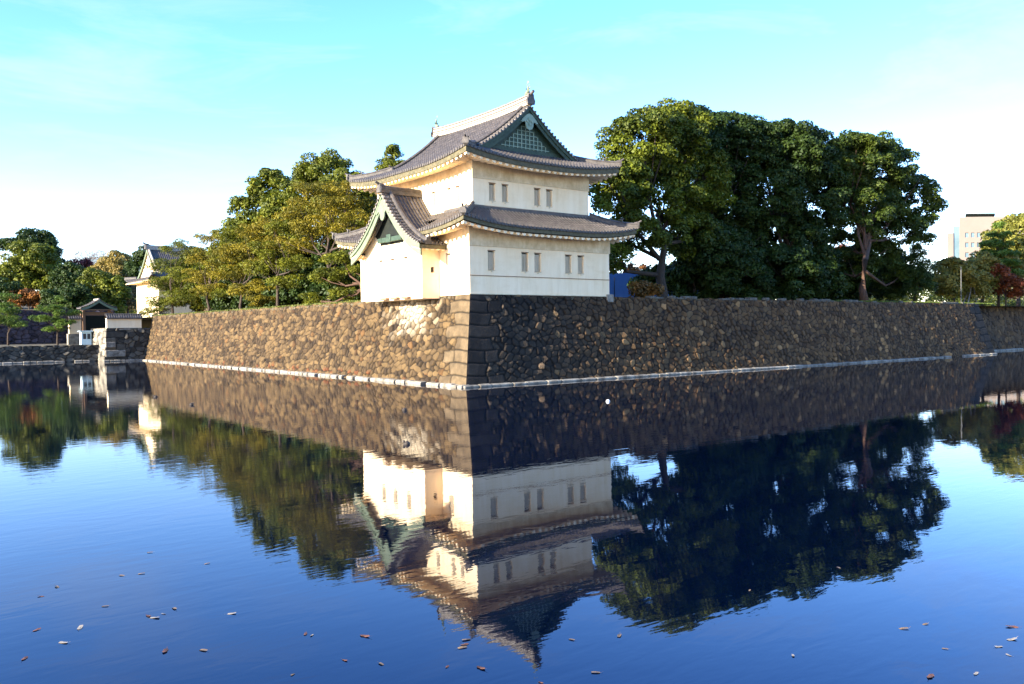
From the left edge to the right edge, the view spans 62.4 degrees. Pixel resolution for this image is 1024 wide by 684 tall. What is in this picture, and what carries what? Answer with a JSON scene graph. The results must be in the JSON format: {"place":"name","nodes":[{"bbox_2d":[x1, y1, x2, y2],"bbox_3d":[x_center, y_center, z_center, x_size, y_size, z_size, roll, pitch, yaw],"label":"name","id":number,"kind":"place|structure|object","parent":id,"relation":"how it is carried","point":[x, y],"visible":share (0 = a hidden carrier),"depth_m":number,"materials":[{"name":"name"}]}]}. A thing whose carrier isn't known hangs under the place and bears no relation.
{"place":"outdoors","nodes":[
{"label":"outdoors","id":0,"kind":"place"},
{"bbox_2d":[0,344,79,346],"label":"bank ground","id":1,"kind":"structure","parent":0,"point":[15,345],"depth_m":136.12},
{"bbox_2d":[0,293,27,344],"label":"clipped pine","id":2,"kind":"object","parent":1,"relation":"on","point":[9,319],"visible":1,"depth_m":136.44,"materials":[{"name":"green plant"}]},
{"bbox_2d":[27,295,83,344],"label":"clipped pine","id":3,"kind":"object","parent":1,"relation":"on","point":[60,323],"visible":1,"depth_m":132.52,"materials":[{"name":"green plant"}]},
{"bbox_2d":[0,310,114,344],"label":"wall","id":4,"kind":"structure","parent":1,"relation":"on","point":[31,332],"depth_m":150.09,"materials":[{"name":"stone"}]},
{"bbox_2d":[67,334,79,344],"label":"plinth wall","id":5,"kind":"structure","parent":1,"relation":"on","point":[73,339],"depth_m":137.45,"materials":[{"name":"stone"}]},
{"bbox_2d":[67,315,81,333],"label":"parapet wall","id":6,"kind":"structure","parent":5,"relation":"on","point":[75,328],"depth_m":137.81,"materials":[{"name":"white paint"}]},
{"bbox_2d":[77,331,92,344],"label":"guard booth","id":7,"kind":"object","parent":1,"relation":"on","point":[85,337],"visible":1,"depth_m":132.44,"materials":[{"name":"paint"}]},
{"bbox_2d":[8,304,80,309],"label":"hill","id":8,"kind":"structure","parent":0,"point":[25,308],"depth_m":174.84,"materials":[{"name":"green plant"}]},
{"bbox_2d":[0,277,26,308],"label":"broadleaf tree","id":9,"kind":"object","parent":8,"relation":"on","point":[5,287],"visible":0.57,"depth_m":168.91,"materials":[{"name":"green plant"}]},
{"bbox_2d":[6,288,42,309],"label":"maple tree","id":10,"kind":"object","parent":8,"relation":"on","point":[33,299],"visible":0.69,"depth_m":168.88,"materials":[{"name":"orange plant"}]},
{"bbox_2d":[0,227,65,289],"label":"broadleaf tree","id":11,"kind":"object","parent":8,"relation":"on","point":[48,237],"visible":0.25,"depth_m":227.84,"materials":[{"name":"green plant"}]},
{"bbox_2d":[0,239,66,291],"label":"broadleaf tree","id":12,"kind":"object","parent":8,"relation":"on","point":[35,267],"visible":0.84,"depth_m":186.79,"materials":[{"name":"green plant"}]},
{"bbox_2d":[37,281,96,309],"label":"broadleaf tree","id":13,"kind":"object","parent":8,"relation":"on","point":[71,293],"visible":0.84,"depth_m":167.55,"materials":[{"name":"green plant"}]},
{"bbox_2d":[48,261,90,307],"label":"broadleaf tree","id":14,"kind":"object","parent":8,"relation":"on","point":[68,272],"visible":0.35,"depth_m":178.06,"materials":[{"name":"green plant"}]},
{"bbox_2d":[64,258,92,279],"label":"maple tree","id":15,"kind":"object","parent":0,"point":[84,262],"visible":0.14,"depth_m":234.28,"materials":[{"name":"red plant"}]},
{"bbox_2d":[67,245,109,264],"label":"bare tree","id":16,"kind":"object","parent":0,"point":[91,257],"visible":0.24,"depth_m":258.05,"materials":[{"name":"grey plant"}]},
{"bbox_2d":[76,298,116,330],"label":"castle gate","id":17,"kind":"structure","parent":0,"point":[89,323],"depth_m":139.17,"materials":[{"name":"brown wood"}]},
{"bbox_2d":[85,316,105,330],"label":"gate door","id":18,"kind":"structure","parent":17,"relation":"in","point":[92,322],"depth_m":139.62,"materials":[{"name":"black wood"}]},
{"bbox_2d":[90,249,137,276],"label":"broadleaf tree","id":19,"kind":"object","parent":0,"point":[112,263],"visible":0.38,"depth_m":210.19,"materials":[{"name":"yellow plant"}]},
{"bbox_2d":[104,313,142,327],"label":"parapet wall","id":20,"kind":"structure","parent":0,"point":[123,320],"depth_m":128.00,"materials":[{"name":"white paint"}]},
{"bbox_2d":[0,350,1023,683],"bbox_3d":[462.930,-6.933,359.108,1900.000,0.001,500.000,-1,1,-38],"label":"moat water","id":21,"kind":"structure","parent":0,"point":[836,524],"depth_m":17.89,"materials":[{"name":"blue liquid"}]},
{"bbox_2d":[0,344,98,363],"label":"bank wall","id":22,"kind":"structure","parent":21,"relation":"in","point":[42,354],"depth_m":125.03,"materials":[{"name":"stone"}]},
{"bbox_2d":[91,328,150,361],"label":"abutment wall","id":23,"kind":"structure","parent":21,"relation":"in","point":[123,344],"depth_m":128.06,"materials":[{"name":"stone"}]},
{"bbox_2d":[142,294,996,387],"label":"moat wall","id":24,"kind":"structure","parent":21,"relation":"in","point":[470,340],"depth_m":77.58,"materials":[{"name":"stone"}]},
{"bbox_2d":[154,300,360,315],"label":"grass tufts","id":25,"kind":"object","parent":24,"relation":"on","point":[320,303],"visible":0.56,"depth_m":92.94,"materials":[{"name":"green plant"}]},
{"bbox_2d":[330,81,641,301],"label":"watchtower","id":26,"kind":"structure","parent":24,"relation":"on","point":[493,201],"depth_m":67.58,"materials":[{"name":"white paint"}]},
{"bbox_2d":[834,300,993,304],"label":"grass tufts","id":27,"kind":"object","parent":24,"relation":"on","point":[922,302],"visible":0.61,"depth_m":104.11,"materials":[{"name":"green plant"}]},
{"bbox_2d":[979,306,1023,350],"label":"moat wall","id":28,"kind":"structure","parent":21,"relation":"in","point":[1004,327],"depth_m":129.35,"materials":[{"name":"stone"}]},
{"bbox_2d":[0,0,1023,301],"label":"sky","id":29,"kind":"structure","parent":0,"point":[125,124],"materials":[{"name":"blue"}]},
{"bbox_2d":[141,306,1023,327],"bbox_3d":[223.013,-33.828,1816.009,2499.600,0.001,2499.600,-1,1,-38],"label":"castle ground","id":30,"kind":"structure","parent":0,"point":[146,322],"depth_m":171.67,"materials":[{"name":"green plant"}]},
{"bbox_2d":[20,286,148,327],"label":"distant wood","id":31,"kind":"object","parent":30,"relation":"on","point":[121,306],"visible":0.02,"depth_m":304.52,"materials":[{"name":"green plant"}]},
{"bbox_2d":[75,266,132,312],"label":"broadleaf tree","id":32,"kind":"object","parent":30,"relation":"on","point":[107,285],"visible":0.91,"depth_m":173.10,"materials":[{"name":"green plant"}]},
{"bbox_2d":[115,285,136,312],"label":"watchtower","id":33,"kind":"structure","parent":30,"relation":"on","point":[131,303],"depth_m":184.69,"materials":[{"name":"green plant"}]},
{"bbox_2d":[120,244,145,277],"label":"broadleaf tree","id":34,"kind":"object","parent":30,"relation":"on","point":[132,266],"visible":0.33,"depth_m":197.33,"materials":[{"name":"green plant"}]},
{"bbox_2d":[124,242,193,318],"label":"watchtower","id":35,"kind":"structure","parent":30,"relation":"on","point":[153,252],"depth_m":148.86,"materials":[{"name":"white paint"}]},
{"bbox_2d":[135,238,201,318],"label":"pine tree","id":36,"kind":"object","parent":30,"relation":"on","point":[172,301],"visible":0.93,"depth_m":132.55,"materials":[{"name":"green plant"}]},
{"bbox_2d":[166,247,209,311],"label":"broadleaf tree","id":37,"kind":"object","parent":30,"relation":"on","point":[197,305],"visible":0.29,"depth_m":134.58,"materials":[{"name":"green plant"}]},
{"bbox_2d":[181,230,240,310],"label":"pine tree","id":38,"kind":"object","parent":30,"relation":"on","point":[198,277],"visible":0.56,"depth_m":119.59,"materials":[{"name":"green plant"}]},
{"bbox_2d":[200,263,242,310],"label":"evergreen bush","id":39,"kind":"object","parent":30,"relation":"on","point":[223,303],"visible":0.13,"depth_m":120.25,"materials":[{"name":"green plant"}]},
{"bbox_2d":[205,225,255,300],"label":"pine tree","id":40,"kind":"object","parent":30,"relation":"on","point":[219,293],"visible":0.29,"depth_m":115.82,"materials":[{"name":"green plant"}]},
{"bbox_2d":[204,217,262,283],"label":"broadleaf tree","id":41,"kind":"object","parent":30,"relation":"on","point":[224,226],"visible":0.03,"depth_m":124.05,"materials":[{"name":"green plant"}]},
{"bbox_2d":[206,223,271,308],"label":"pine tree","id":42,"kind":"object","parent":30,"relation":"on","point":[240,275],"visible":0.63,"depth_m":108.94,"materials":[{"name":"green plant"}]},
{"bbox_2d":[228,254,278,308],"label":"evergreen bush","id":43,"kind":"object","parent":30,"relation":"on","point":[235,300],"visible":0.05,"depth_m":113.66,"materials":[{"name":"green plant"}]},
{"bbox_2d":[245,290,275,307],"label":"bush","id":44,"kind":"object","parent":30,"relation":"on","point":[259,299],"visible":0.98,"depth_m":100.93,"materials":[{"name":"green plant"}]},
{"bbox_2d":[226,167,297,265],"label":"broadleaf tree","id":45,"kind":"object","parent":30,"relation":"on","point":[262,190],"visible":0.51,"depth_m":117.43,"materials":[{"name":"green plant"}]},
{"bbox_2d":[237,215,303,305],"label":"pine tree","id":46,"kind":"object","parent":30,"relation":"on","point":[263,221],"visible":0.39,"depth_m":105.16,"materials":[{"name":"green plant"}]},
{"bbox_2d":[239,217,315,305],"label":"pine tree","id":47,"kind":"object","parent":30,"relation":"on","point":[299,259],"visible":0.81,"depth_m":98.86,"materials":[{"name":"green plant"}]},
{"bbox_2d":[260,250,324,306],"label":"evergreen bush","id":48,"kind":"object","parent":30,"relation":"on","point":[285,299],"visible":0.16,"depth_m":104.20,"materials":[{"name":"green plant"}]},
{"bbox_2d":[288,238,352,302],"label":"evergreen bush","id":49,"kind":"object","parent":30,"relation":"on","point":[309,286],"visible":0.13,"depth_m":96.45,"materials":[{"name":"green plant"}]},
{"bbox_2d":[272,180,376,300],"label":"pine tree","id":50,"kind":"object","parent":30,"relation":"on","point":[341,224],"visible":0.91,"depth_m":91.93,"materials":[{"name":"green plant"}]},
{"bbox_2d":[278,147,376,253],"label":"broadleaf tree","id":51,"kind":"object","parent":30,"relation":"on","point":[336,166],"visible":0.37,"depth_m":101.22,"materials":[{"name":"green plant"}]},
{"bbox_2d":[297,250,360,303],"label":"pine tree","id":52,"kind":"object","parent":30,"relation":"on","point":[337,275],"visible":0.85,"depth_m":84.89,"materials":[{"name":"green plant"}]},
{"bbox_2d":[322,249,360,301],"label":"evergreen bush","id":53,"kind":"object","parent":30,"relation":"on","point":[328,286],"visible":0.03,"depth_m":89.53,"materials":[{"name":"green plant"}]},
{"bbox_2d":[373,143,404,195],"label":"conifer","id":54,"kind":"object","parent":30,"relation":"on","point":[386,161],"visible":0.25,"depth_m":94.95,"materials":[{"name":"green plant"}]},
{"bbox_2d":[609,258,646,273],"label":"maple tree","id":55,"kind":"object","parent":30,"relation":"on","point":[629,266],"visible":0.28,"depth_m":117.08,"materials":[{"name":"orange plant"}]},
{"bbox_2d":[626,280,664,297],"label":"autumn bush","id":56,"kind":"object","parent":30,"relation":"on","point":[643,289],"visible":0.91,"depth_m":81.27,"materials":[{"name":"brown plant"}]},
{"bbox_2d":[609,273,698,297],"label":"site hoarding","id":57,"kind":"object","parent":30,"relation":"on","point":[618,282],"visible":0.16,"depth_m":108.72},
{"bbox_2d":[627,264,690,297],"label":"evergreen bush","id":58,"kind":"object","parent":30,"relation":"on","point":[678,290],"visible":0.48,"depth_m":95.86,"materials":[{"name":"green plant"}]},
{"bbox_2d":[588,97,737,297],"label":"broadleaf tree","id":59,"kind":"object","parent":30,"relation":"on","point":[652,160],"visible":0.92,"depth_m":87.23,"materials":[{"name":"green plant"}]},
{"bbox_2d":[666,257,729,298],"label":"evergreen bush","id":60,"kind":"object","parent":30,"relation":"on","point":[705,292],"visible":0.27,"depth_m":97.41,"materials":[{"name":"green plant"}]},
{"bbox_2d":[678,282,729,298],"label":"evergreen bush","id":61,"kind":"object","parent":30,"relation":"on","point":[688,288],"visible":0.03,"depth_m":102.60,"materials":[{"name":"green plant"}]},
{"bbox_2d":[668,104,777,299],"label":"broadleaf tree","id":62,"kind":"object","parent":30,"relation":"on","point":[739,255],"visible":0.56,"depth_m":96.41,"materials":[{"name":"green plant"}]},
{"bbox_2d":[739,263,782,297],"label":"evergreen bush","id":63,"kind":"object","parent":30,"relation":"on","point":[777,277],"visible":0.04,"depth_m":102.55,"materials":[{"name":"green plant"}]},
{"bbox_2d":[729,114,852,299],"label":"broadleaf tree","id":64,"kind":"object","parent":30,"relation":"on","point":[791,168],"visible":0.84,"depth_m":100.90,"materials":[{"name":"green plant"}]},
{"bbox_2d":[806,277,847,300],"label":"evergreen bush","id":65,"kind":"object","parent":30,"relation":"on","point":[836,295],"visible":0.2,"depth_m":105.95,"materials":[{"name":"green plant"}]},
{"bbox_2d":[666,258,1023,305],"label":"distant wood","id":66,"kind":"object","parent":30,"relation":"on","point":[932,296],"visible":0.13,"depth_m":219.12,"materials":[{"name":"green plant"}]},
{"bbox_2d":[833,260,868,299],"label":"evergreen bush","id":67,"kind":"object","parent":30,"relation":"on","point":[855,293],"visible":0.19,"depth_m":116.41,"materials":[{"name":"green plant"}]},
{"bbox_2d":[845,283,877,300],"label":"evergreen bush","id":68,"kind":"object","parent":30,"relation":"on","point":[868,293],"visible":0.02,"depth_m":122.75,"materials":[{"name":"green plant"}]},
{"bbox_2d":[806,129,948,300],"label":"broadleaf tree","id":69,"kind":"object","parent":30,"relation":"on","point":[873,202],"visible":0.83,"depth_m":111.06,"materials":[{"name":"green plant"}]},
{"bbox_2d":[869,255,910,300],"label":"evergreen bush","id":70,"kind":"object","parent":30,"relation":"on","point":[878,298],"visible":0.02,"depth_m":126.34,"materials":[{"name":"green plant"}]},
{"bbox_2d":[895,242,938,301],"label":"conifer","id":71,"kind":"object","parent":30,"relation":"on","point":[924,277],"visible":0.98,"depth_m":114.22,"materials":[{"name":"green plant"}]},
{"bbox_2d":[931,256,993,301],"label":"broadleaf tree","id":72,"kind":"object","parent":30,"relation":"on","point":[956,276],"visible":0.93,"depth_m":124.48,"materials":[{"name":"green plant"}]},
{"bbox_2d":[963,286,976,302],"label":"tree support","id":73,"kind":"object","parent":30,"relation":"on","point":[969,295],"visible":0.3,"depth_m":127.86,"materials":[{"name":"wood"}]},
{"bbox_2d":[948,213,1023,302],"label":"office tower","id":74,"kind":"structure","parent":30,"relation":"on","point":[964,238],"depth_m":599.04,"materials":[{"name":"beige concrete"}]},
{"bbox_2d":[965,250,1023,305],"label":"broadleaf tree","id":75,"kind":"object","parent":30,"relation":"on","point":[984,260],"visible":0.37,"depth_m":131.12,"materials":[{"name":"green plant"}]},
{"bbox_2d":[978,221,1023,305],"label":"pine tree","id":76,"kind":"object","parent":30,"relation":"on","point":[997,244],"visible":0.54,"depth_m":135.09,"materials":[{"name":"green plant"}]},
{"bbox_2d":[978,212,1023,305],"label":"broadleaf tree","id":77,"kind":"object","parent":30,"relation":"on","point":[1015,224],"visible":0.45,"depth_m":144.71,"materials":[{"name":"green plant"}]},
{"bbox_2d":[988,263,1023,305],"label":"maple tree","id":78,"kind":"object","parent":30,"relation":"on","point":[1009,280],"visible":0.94,"depth_m":130.70,"materials":[{"name":"red plant"}]}
]}

